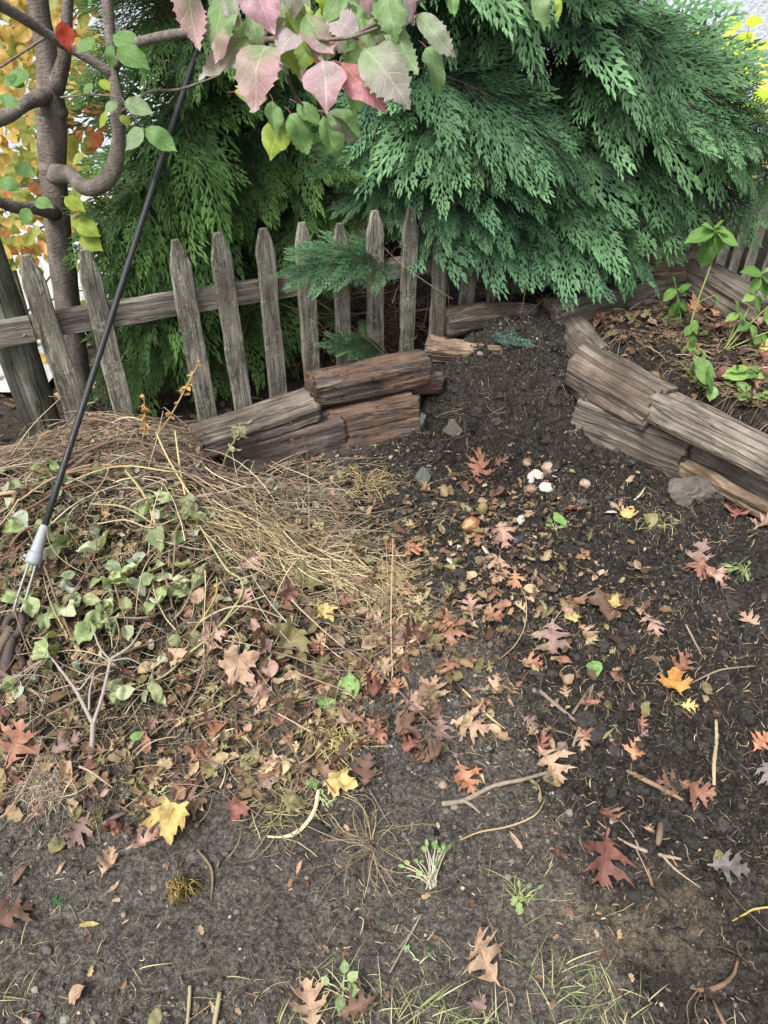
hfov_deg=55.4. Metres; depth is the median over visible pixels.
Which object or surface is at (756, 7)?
house
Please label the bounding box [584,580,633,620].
fallen leaf
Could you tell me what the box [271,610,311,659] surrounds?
fallen leaf
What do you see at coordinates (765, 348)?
fallen leaf
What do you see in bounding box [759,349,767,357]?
fallen leaf
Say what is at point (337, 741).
dry grass tuft
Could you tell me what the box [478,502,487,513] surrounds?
gourd
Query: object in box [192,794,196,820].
stick
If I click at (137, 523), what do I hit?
dry stalk
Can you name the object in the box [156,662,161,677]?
fallen leaf
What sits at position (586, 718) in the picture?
soil clods
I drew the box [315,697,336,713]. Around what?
green leaf
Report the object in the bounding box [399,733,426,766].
fallen leaf
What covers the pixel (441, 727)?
fallen leaf
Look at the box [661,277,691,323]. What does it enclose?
basil plant
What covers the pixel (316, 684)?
fallen leaf
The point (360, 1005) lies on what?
fallen leaf
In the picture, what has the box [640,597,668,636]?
fallen leaf
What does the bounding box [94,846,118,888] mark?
fallen leaf
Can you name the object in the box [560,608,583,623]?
fallen leaf
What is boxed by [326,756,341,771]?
fallen leaf
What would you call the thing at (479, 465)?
fallen leaf
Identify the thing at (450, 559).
eggshell
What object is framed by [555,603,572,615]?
fallen leaf
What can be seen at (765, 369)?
fallen leaf
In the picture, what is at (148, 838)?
fallen leaf
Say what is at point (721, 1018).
woody root
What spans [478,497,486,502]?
fallen leaf
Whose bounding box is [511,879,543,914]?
weed sprig
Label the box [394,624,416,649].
fallen leaf
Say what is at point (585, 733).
fallen leaf
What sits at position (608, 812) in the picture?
fallen leaf
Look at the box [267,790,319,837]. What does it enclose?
dry stalk
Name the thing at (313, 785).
green leaf
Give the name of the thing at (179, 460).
dry stalk
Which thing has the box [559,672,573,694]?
fallen leaf
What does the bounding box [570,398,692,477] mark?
split log
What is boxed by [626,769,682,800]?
stick
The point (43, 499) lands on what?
long branch
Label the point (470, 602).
fallen leaf
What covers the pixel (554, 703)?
stick
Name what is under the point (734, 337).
fallen leaf
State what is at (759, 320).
fallen leaf
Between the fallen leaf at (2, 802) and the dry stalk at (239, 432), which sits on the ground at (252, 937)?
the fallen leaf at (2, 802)
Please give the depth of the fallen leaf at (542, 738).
1.80 m
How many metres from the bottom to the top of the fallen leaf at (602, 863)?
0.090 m
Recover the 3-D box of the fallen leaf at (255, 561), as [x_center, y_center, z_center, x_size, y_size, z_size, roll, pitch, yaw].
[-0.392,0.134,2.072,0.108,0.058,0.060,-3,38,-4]
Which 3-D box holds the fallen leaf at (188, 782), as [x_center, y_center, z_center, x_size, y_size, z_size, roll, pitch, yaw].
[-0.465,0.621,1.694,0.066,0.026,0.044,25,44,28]
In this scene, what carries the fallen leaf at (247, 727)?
on the ground at (252, 937)
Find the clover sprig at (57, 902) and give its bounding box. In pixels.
[47,894,62,908]
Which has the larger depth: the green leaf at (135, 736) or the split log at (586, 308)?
the split log at (586, 308)
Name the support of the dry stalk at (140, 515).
on the dry stalk at (140, 489)
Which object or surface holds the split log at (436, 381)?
on the ground at (252, 937)
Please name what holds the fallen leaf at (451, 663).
on the ground at (252, 937)
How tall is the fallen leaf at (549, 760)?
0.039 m
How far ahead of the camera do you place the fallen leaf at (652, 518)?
2.44 m
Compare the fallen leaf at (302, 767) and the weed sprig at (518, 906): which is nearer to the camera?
the weed sprig at (518, 906)
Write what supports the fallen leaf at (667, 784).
on the ground at (252, 937)
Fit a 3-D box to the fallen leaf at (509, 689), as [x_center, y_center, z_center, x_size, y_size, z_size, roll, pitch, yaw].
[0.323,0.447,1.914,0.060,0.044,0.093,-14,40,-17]
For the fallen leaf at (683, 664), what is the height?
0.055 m
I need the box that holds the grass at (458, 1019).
[0,523,762,1023]
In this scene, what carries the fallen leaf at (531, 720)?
on the ground at (252, 937)
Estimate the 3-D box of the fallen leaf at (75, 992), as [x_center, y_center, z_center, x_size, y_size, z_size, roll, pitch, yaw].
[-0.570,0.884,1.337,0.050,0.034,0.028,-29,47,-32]
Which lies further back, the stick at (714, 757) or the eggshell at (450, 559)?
the eggshell at (450, 559)
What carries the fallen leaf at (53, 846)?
on the ground at (252, 937)
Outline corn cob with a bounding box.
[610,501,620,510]
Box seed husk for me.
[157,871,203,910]
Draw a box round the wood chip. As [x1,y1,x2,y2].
[656,820,662,845]
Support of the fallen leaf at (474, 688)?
on the ground at (252, 937)
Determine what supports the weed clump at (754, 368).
on the ground at (252, 937)
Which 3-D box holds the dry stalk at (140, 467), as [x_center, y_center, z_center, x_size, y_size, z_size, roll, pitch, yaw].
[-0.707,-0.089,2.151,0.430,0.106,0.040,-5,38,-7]
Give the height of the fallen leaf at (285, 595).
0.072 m
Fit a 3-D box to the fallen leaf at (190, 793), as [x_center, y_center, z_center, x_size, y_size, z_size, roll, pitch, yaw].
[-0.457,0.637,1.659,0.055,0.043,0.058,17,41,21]
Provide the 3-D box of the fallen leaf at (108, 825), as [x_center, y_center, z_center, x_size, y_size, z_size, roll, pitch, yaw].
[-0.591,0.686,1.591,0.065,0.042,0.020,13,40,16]
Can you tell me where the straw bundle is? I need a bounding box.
[142,472,448,675]
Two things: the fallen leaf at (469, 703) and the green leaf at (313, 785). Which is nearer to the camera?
the green leaf at (313, 785)
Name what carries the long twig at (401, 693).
on the ground at (252, 937)
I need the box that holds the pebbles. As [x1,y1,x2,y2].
[22,447,767,1023]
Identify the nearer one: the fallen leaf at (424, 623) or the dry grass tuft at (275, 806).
the dry grass tuft at (275, 806)
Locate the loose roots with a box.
[340,366,767,970]
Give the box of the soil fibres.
[0,289,767,1023]
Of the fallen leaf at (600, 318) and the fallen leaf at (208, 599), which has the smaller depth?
the fallen leaf at (208, 599)
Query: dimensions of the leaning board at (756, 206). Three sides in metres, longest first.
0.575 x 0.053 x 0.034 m
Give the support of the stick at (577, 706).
on the ground at (252, 937)
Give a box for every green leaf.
[126,732,143,739]
[306,776,318,789]
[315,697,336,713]
[337,672,359,701]
[547,508,566,526]
[582,662,598,670]
[589,657,602,675]
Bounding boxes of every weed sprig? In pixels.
[147,779,172,795]
[319,789,336,807]
[321,959,359,1011]
[404,944,431,963]
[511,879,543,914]
[546,519,563,532]
[721,560,750,580]
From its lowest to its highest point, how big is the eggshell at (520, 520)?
0.026 m
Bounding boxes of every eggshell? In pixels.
[447,557,452,563]
[517,514,524,524]
[528,473,534,482]
[530,469,543,478]
[539,482,552,492]
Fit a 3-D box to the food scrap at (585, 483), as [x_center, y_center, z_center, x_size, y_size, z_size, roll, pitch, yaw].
[0.715,-0.101,2.598,0.041,0.030,0.036,0,38,0]
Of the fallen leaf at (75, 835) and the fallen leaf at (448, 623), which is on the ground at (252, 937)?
the fallen leaf at (75, 835)
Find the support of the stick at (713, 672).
on the ground at (252, 937)
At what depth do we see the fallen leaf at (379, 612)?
2.09 m
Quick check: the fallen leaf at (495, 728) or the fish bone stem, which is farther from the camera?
the fish bone stem
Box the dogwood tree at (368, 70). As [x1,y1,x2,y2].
[0,0,562,420]
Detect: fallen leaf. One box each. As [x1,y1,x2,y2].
[0,706,7,720]
[0,718,43,779]
[0,798,6,806]
[0,892,34,930]
[3,768,26,788]
[11,862,30,885]
[14,662,29,673]
[26,649,58,676]
[26,735,44,759]
[27,796,48,828]
[28,556,56,579]
[37,726,79,756]
[42,836,64,859]
[55,861,64,874]
[57,984,84,1004]
[59,755,71,784]
[59,795,94,848]
[74,758,98,771]
[79,921,98,926]
[88,781,97,794]
[88,789,99,801]
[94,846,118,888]
[99,788,116,796]
[99,819,121,831]
[108,880,119,891]
[110,821,122,835]
[111,819,161,860]
[117,661,130,676]
[134,794,151,810]
[140,788,189,844]
[144,822,160,834]
[145,707,158,730]
[148,1004,161,1023]
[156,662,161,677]
[158,708,176,722]
[160,694,176,709]
[162,647,187,667]
[162,653,190,666]
[166,694,183,707]
[166,768,184,780]
[168,785,196,802]
[172,667,191,681]
[172,741,213,767]
[178,774,193,787]
[183,441,199,455]
[186,620,225,645]
[188,587,204,605]
[194,741,214,763]
[195,708,224,725]
[197,634,229,657]
[200,706,235,749]
[202,592,213,604]
[211,640,259,685]
[214,741,238,753]
[218,680,234,688]
[223,797,248,822]
[232,577,253,602]
[234,632,246,643]
[234,747,259,777]
[238,549,262,570]
[243,674,277,705]
[243,721,251,736]
[244,693,273,723]
[246,617,259,631]
[248,678,266,695]
[252,626,272,642]
[255,769,284,792]
[260,634,272,652]
[261,745,275,759]
[262,660,278,685]
[262,718,291,729]
[266,741,285,766]
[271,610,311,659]
[273,786,307,812]
[274,647,295,662]
[278,563,304,606]
[285,975,329,1023]
[290,760,311,786]
[291,712,306,730]
[294,557,330,597]
[295,688,311,703]
[296,860,301,874]
[301,652,335,684]
[306,667,325,695]
[306,695,327,713]
[307,716,322,725]
[308,640,326,654]
[309,640,330,655]
[310,632,328,645]
[316,602,338,621]
[316,731,328,753]
[318,767,357,798]
[320,979,374,1021]
[323,664,347,678]
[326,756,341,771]
[328,589,353,608]
[328,708,356,724]
[336,719,357,727]
[338,700,358,726]
[346,654,371,673]
[347,714,364,728]
[348,752,379,793]
[349,734,373,756]
[355,667,391,712]
[356,633,383,649]
[361,610,372,622]
[362,718,381,737]
[367,669,381,680]
[368,609,392,645]
[371,709,388,745]
[372,609,382,625]
[374,654,398,679]
[384,556,413,567]
[384,677,406,707]
[384,709,420,739]
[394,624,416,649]
[399,538,423,561]
[399,612,434,669]
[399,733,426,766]
[400,690,428,710]
[401,589,414,595]
[409,736,441,766]
[409,753,421,763]
[417,615,432,635]
[418,675,449,709]
[418,683,432,700]
[421,707,458,740]
[425,634,443,645]
[429,702,446,724]
[430,592,471,645]
[434,702,489,743]
[437,654,462,675]
[442,612,469,628]
[448,750,484,793]
[457,594,484,622]
[460,480,468,490]
[461,926,514,1018]
[463,519,487,540]
[464,697,486,708]
[465,447,495,481]
[466,993,486,1017]
[470,475,484,483]
[470,683,485,691]
[470,694,484,716]
[474,602,504,621]
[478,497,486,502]
[480,719,501,739]
[482,485,509,496]
[484,699,493,705]
[486,546,510,581]
[486,673,503,696]
[490,511,517,548]
[492,453,510,468]
[500,682,521,693]
[506,565,526,588]
[509,831,521,848]
[510,649,542,668]
[513,709,539,732]
[527,730,576,783]
[533,609,574,654]
[536,730,552,759]
[553,846,572,860]
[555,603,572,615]
[555,740,567,752]
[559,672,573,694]
[559,686,571,701]
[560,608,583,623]
[562,501,584,510]
[573,688,600,705]
[574,730,590,750]
[576,724,594,740]
[578,623,598,640]
[579,815,636,887]
[581,549,589,556]
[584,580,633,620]
[593,312,604,326]
[596,794,626,822]
[597,569,607,574]
[607,668,626,686]
[608,592,627,607]
[620,503,639,518]
[622,737,645,774]
[625,701,633,710]
[627,560,651,573]
[634,607,643,616]
[638,715,649,733]
[639,726,649,736]
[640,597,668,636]
[640,600,650,607]
[643,509,657,527]
[644,823,654,833]
[656,767,702,795]
[657,667,693,700]
[658,776,715,810]
[670,650,696,672]
[674,698,697,712]
[684,551,720,579]
[685,538,716,576]
[688,290,714,312]
[690,848,749,886]
[694,556,730,587]
[706,319,730,328]
[708,308,719,318]
[713,840,723,861]
[723,503,751,524]
[725,331,742,344]
[738,608,767,638]
[743,728,767,755]
[748,512,767,530]
[751,378,762,388]
[752,316,763,327]
[754,750,767,786]
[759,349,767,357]
[760,339,767,351]
[761,364,767,373]
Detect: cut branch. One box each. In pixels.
[0,621,180,759]
[1,457,102,512]
[1,510,121,645]
[70,555,207,644]
[132,491,216,576]
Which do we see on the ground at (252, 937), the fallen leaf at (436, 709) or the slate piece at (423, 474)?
the slate piece at (423, 474)
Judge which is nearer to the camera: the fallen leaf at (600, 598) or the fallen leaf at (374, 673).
the fallen leaf at (374, 673)
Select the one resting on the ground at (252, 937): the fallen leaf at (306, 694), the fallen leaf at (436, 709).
the fallen leaf at (306, 694)
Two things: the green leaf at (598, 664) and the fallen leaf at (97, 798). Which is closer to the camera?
the fallen leaf at (97, 798)
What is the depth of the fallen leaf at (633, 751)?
1.76 m
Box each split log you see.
[189,387,322,458]
[218,407,348,477]
[303,349,433,407]
[323,390,420,450]
[412,371,444,394]
[424,333,502,362]
[444,301,539,338]
[541,275,691,324]
[564,315,611,357]
[564,342,677,429]
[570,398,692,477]
[611,244,699,285]
[646,391,767,482]
[685,258,767,323]
[689,446,767,500]
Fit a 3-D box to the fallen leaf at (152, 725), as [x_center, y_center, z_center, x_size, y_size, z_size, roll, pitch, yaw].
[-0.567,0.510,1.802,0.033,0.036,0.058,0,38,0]
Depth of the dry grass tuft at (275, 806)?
1.64 m
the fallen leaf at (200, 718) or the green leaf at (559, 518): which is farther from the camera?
the green leaf at (559, 518)
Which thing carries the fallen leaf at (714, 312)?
on the ground at (252, 937)
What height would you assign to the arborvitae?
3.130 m
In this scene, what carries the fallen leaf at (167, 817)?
on the ground at (252, 937)
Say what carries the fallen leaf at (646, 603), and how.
on the ground at (252, 937)
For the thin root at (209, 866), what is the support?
on the ground at (252, 937)
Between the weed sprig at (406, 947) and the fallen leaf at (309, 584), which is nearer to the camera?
the weed sprig at (406, 947)
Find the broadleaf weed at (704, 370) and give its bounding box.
[692,357,718,401]
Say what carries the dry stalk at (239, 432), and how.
on the leaf litter at (130, 763)
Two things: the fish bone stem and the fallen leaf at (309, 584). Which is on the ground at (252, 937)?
the fish bone stem
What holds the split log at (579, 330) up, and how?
on the split log at (586, 308)
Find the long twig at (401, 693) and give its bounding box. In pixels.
[260,644,458,743]
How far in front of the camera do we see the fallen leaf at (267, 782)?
1.69 m
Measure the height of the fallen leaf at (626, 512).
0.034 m
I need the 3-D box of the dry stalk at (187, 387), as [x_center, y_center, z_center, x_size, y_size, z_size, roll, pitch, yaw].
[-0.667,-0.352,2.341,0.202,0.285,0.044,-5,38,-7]
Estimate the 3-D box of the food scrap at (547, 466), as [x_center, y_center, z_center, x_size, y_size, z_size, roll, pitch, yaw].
[0.606,-0.163,2.704,0.048,0.044,0.056,0,38,0]
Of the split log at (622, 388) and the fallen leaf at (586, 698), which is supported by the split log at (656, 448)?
the split log at (622, 388)
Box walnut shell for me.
[523,485,536,492]
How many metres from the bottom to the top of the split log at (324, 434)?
0.150 m
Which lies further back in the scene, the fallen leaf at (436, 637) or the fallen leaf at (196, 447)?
the fallen leaf at (196, 447)
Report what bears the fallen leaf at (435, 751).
on the ground at (252, 937)
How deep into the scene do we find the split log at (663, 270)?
3.20 m
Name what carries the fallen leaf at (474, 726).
on the ground at (252, 937)
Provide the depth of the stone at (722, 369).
2.66 m
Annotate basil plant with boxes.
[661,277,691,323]
[681,220,738,359]
[724,266,767,350]
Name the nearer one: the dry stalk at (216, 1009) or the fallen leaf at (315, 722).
the dry stalk at (216, 1009)
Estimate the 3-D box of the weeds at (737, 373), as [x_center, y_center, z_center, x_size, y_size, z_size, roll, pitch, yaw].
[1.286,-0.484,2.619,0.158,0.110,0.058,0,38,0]
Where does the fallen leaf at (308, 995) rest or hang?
on the ground at (252, 937)
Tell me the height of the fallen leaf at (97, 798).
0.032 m
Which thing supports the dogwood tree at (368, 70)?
on the ground at (252, 937)
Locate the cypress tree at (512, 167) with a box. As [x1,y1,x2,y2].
[171,0,767,375]
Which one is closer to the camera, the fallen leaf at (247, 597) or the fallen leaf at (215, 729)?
the fallen leaf at (215, 729)
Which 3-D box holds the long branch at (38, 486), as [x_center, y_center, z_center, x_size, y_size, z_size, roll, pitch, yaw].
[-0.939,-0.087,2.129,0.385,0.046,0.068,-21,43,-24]
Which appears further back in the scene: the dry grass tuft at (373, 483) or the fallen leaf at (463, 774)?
the dry grass tuft at (373, 483)
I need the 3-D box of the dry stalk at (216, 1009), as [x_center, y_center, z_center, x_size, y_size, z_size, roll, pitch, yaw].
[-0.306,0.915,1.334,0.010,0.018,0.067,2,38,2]
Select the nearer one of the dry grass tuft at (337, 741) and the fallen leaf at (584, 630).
the dry grass tuft at (337, 741)
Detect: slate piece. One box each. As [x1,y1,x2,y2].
[415,466,430,483]
[442,418,461,435]
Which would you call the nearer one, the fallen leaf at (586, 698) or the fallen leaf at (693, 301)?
the fallen leaf at (586, 698)
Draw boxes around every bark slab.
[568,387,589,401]
[679,459,767,518]
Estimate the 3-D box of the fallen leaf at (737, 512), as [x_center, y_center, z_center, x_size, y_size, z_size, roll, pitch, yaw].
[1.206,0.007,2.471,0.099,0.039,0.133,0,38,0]
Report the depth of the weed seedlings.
1.54 m
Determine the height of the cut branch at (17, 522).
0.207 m
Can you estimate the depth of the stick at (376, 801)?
1.65 m
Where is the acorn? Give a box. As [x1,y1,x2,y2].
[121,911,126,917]
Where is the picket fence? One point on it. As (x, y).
(186, 301)
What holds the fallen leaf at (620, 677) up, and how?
on the ground at (252, 937)
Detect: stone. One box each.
[419,412,425,430]
[667,476,716,506]
[717,366,729,380]
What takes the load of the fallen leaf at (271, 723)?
on the ground at (252, 937)
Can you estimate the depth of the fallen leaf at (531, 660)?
1.97 m
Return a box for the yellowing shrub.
[516,15,767,243]
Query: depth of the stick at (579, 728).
1.81 m
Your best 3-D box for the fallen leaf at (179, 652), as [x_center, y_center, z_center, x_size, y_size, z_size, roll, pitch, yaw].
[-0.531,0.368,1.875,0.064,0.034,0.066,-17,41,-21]
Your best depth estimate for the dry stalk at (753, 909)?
1.50 m
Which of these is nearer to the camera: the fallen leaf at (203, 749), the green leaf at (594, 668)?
the fallen leaf at (203, 749)
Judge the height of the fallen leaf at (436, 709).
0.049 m
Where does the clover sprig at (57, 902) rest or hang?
on the ground at (252, 937)
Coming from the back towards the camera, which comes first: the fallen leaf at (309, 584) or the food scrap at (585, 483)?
the food scrap at (585, 483)
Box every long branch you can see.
[0,462,134,497]
[0,463,129,512]
[0,479,99,519]
[48,436,113,492]
[68,438,259,515]
[181,451,219,484]
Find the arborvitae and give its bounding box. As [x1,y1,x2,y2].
[27,0,474,420]
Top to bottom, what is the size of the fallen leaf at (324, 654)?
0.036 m
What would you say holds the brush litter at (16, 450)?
on the ground at (252, 937)
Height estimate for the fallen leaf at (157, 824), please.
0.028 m
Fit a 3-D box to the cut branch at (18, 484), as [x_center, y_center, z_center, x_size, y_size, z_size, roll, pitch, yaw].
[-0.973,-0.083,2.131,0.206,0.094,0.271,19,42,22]
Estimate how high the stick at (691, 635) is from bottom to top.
0.016 m
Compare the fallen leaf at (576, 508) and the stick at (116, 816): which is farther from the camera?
the fallen leaf at (576, 508)
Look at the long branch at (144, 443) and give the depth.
2.23 m
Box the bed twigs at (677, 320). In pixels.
[587,299,767,431]
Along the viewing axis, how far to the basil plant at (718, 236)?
2.57 m
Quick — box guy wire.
[0,4,208,705]
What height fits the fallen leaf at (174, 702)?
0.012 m
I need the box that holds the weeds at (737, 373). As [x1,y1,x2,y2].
[722,365,763,386]
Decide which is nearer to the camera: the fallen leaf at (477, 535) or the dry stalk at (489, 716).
the dry stalk at (489, 716)
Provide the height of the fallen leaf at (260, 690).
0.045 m
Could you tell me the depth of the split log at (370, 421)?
2.81 m
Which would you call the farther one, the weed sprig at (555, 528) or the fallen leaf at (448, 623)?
the weed sprig at (555, 528)
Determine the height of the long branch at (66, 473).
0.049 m
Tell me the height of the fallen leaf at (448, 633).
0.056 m
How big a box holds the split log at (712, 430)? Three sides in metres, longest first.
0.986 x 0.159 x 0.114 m
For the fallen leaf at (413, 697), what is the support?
on the ground at (252, 937)
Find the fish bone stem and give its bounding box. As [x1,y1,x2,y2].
[634,487,645,499]
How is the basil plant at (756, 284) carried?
on the ground at (252, 937)
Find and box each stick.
[102,809,128,824]
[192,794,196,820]
[368,788,390,825]
[441,764,570,813]
[539,690,575,720]
[571,686,591,714]
[572,684,593,746]
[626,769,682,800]
[647,869,657,900]
[685,625,701,653]
[689,666,754,684]
[712,719,718,785]
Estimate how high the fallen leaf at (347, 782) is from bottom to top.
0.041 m
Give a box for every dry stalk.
[65,465,218,491]
[91,503,153,524]
[97,517,178,527]
[124,469,156,524]
[134,526,243,688]
[138,394,151,447]
[152,360,200,442]
[155,431,189,493]
[174,431,185,494]
[186,985,191,1023]
[212,992,221,1023]
[222,419,251,467]
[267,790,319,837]
[289,422,299,474]
[389,915,421,972]
[390,539,392,675]
[460,800,544,839]
[462,688,504,728]
[732,906,767,920]
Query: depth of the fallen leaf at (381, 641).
2.04 m
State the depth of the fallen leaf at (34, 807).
1.64 m
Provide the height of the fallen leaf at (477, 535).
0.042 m
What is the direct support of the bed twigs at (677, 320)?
on the ground at (252, 937)
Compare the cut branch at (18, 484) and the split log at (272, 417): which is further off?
the split log at (272, 417)
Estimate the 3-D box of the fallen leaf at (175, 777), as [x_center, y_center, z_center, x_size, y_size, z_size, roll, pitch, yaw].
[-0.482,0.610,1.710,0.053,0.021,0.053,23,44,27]
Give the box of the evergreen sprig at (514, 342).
[490,327,534,347]
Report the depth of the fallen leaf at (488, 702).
1.86 m
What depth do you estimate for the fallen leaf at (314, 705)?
1.85 m
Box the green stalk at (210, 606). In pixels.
[192,577,217,631]
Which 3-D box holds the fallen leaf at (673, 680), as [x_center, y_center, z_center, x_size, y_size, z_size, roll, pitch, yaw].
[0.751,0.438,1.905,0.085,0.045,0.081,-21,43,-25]
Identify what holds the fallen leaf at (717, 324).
on the ground at (252, 937)
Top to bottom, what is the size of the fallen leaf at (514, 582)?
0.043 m
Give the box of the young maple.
[0,0,117,364]
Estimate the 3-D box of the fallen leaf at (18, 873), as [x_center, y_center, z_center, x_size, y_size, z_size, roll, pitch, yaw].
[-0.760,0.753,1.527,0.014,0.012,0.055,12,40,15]
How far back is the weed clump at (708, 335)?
2.97 m
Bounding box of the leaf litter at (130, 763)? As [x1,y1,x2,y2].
[0,287,767,836]
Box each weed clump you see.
[679,361,694,374]
[699,330,712,339]
[734,382,767,400]
[749,365,765,377]
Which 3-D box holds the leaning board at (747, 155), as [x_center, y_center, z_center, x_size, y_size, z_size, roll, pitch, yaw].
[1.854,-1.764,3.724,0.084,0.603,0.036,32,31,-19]
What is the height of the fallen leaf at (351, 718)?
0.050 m
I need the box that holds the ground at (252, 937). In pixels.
[0,179,767,1023]
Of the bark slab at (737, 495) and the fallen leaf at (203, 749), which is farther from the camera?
the bark slab at (737, 495)
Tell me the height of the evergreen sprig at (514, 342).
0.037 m
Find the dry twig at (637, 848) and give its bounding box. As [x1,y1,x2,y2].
[597,820,699,887]
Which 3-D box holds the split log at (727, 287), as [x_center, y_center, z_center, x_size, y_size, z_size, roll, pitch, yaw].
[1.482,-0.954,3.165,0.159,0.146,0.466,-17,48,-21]
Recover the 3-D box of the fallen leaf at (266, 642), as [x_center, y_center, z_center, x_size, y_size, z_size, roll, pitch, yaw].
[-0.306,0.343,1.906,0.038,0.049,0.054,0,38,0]
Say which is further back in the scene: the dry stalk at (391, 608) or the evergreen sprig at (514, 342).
the evergreen sprig at (514, 342)
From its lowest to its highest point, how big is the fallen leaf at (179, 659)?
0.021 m
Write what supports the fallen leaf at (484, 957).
on the ground at (252, 937)
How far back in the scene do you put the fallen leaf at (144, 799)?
1.65 m
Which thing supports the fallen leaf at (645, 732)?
on the ground at (252, 937)
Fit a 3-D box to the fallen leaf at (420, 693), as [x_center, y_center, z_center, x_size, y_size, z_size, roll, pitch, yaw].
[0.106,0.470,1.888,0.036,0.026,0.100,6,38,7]
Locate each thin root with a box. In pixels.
[197,849,213,899]
[500,588,526,658]
[554,584,606,620]
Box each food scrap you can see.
[475,556,484,565]
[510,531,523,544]
[522,458,531,466]
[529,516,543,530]
[541,462,552,473]
[579,479,590,487]
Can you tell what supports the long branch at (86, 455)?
on the brush litter at (16, 450)
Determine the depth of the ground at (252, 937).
1.66 m
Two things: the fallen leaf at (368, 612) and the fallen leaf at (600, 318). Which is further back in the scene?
the fallen leaf at (600, 318)
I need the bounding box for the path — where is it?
[0,188,119,391]
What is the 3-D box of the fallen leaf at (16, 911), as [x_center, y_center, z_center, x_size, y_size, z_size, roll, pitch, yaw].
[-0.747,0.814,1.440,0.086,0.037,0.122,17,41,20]
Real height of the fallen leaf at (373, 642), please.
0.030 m
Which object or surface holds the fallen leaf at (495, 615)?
on the ground at (252, 937)
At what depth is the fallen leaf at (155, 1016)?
1.32 m
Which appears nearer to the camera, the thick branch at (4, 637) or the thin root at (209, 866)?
the thin root at (209, 866)
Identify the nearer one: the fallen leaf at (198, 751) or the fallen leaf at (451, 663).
the fallen leaf at (198, 751)
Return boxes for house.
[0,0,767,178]
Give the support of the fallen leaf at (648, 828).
on the ground at (252, 937)
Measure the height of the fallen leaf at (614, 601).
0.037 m
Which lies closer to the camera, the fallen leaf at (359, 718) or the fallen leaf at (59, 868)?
the fallen leaf at (59, 868)
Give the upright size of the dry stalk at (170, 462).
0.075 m
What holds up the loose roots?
on the ground at (252, 937)
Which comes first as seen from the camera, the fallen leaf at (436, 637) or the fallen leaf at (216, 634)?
the fallen leaf at (216, 634)
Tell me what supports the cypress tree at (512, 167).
on the ground at (252, 937)
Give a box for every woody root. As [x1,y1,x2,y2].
[686,960,738,1023]
[711,999,726,1023]
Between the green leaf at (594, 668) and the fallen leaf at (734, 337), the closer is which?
the green leaf at (594, 668)
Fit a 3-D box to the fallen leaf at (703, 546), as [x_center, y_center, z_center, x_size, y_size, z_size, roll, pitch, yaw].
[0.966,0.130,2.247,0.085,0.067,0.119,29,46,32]
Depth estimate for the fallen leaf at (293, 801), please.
1.64 m
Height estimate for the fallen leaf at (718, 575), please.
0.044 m
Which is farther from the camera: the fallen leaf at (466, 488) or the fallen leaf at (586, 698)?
the fallen leaf at (466, 488)
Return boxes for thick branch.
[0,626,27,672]
[0,626,50,699]
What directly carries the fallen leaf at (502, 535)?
on the ground at (252, 937)
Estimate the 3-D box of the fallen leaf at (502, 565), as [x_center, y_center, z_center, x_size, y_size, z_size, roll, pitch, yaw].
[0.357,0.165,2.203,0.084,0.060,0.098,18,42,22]
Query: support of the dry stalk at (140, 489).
on the cut branch at (189, 507)
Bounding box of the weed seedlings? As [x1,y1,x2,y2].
[398,838,451,889]
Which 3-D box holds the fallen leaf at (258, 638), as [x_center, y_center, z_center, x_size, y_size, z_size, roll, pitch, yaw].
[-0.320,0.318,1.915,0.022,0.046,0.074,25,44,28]
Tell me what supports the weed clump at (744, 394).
on the ground at (252, 937)
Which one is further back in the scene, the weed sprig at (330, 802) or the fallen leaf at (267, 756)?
the fallen leaf at (267, 756)
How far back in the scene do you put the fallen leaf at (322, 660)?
1.94 m
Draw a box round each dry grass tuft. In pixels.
[4,753,83,835]
[227,751,337,857]
[286,709,380,790]
[300,794,435,908]
[338,464,409,501]
[635,506,688,544]
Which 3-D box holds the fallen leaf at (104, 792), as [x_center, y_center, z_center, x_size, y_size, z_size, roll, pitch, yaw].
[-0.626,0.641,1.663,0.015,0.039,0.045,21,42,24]
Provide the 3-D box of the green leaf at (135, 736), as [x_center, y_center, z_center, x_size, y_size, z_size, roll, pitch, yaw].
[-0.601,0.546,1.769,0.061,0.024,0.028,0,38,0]
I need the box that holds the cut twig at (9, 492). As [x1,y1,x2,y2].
[0,490,18,503]
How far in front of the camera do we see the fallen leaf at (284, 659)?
1.93 m
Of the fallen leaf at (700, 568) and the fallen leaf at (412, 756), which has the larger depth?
the fallen leaf at (700, 568)
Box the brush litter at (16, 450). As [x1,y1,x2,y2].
[0,396,479,842]
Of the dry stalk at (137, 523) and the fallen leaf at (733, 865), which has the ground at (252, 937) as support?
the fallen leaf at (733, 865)
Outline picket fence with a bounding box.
[0,165,767,457]
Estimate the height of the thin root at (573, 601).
0.018 m
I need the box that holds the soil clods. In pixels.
[0,282,767,1023]

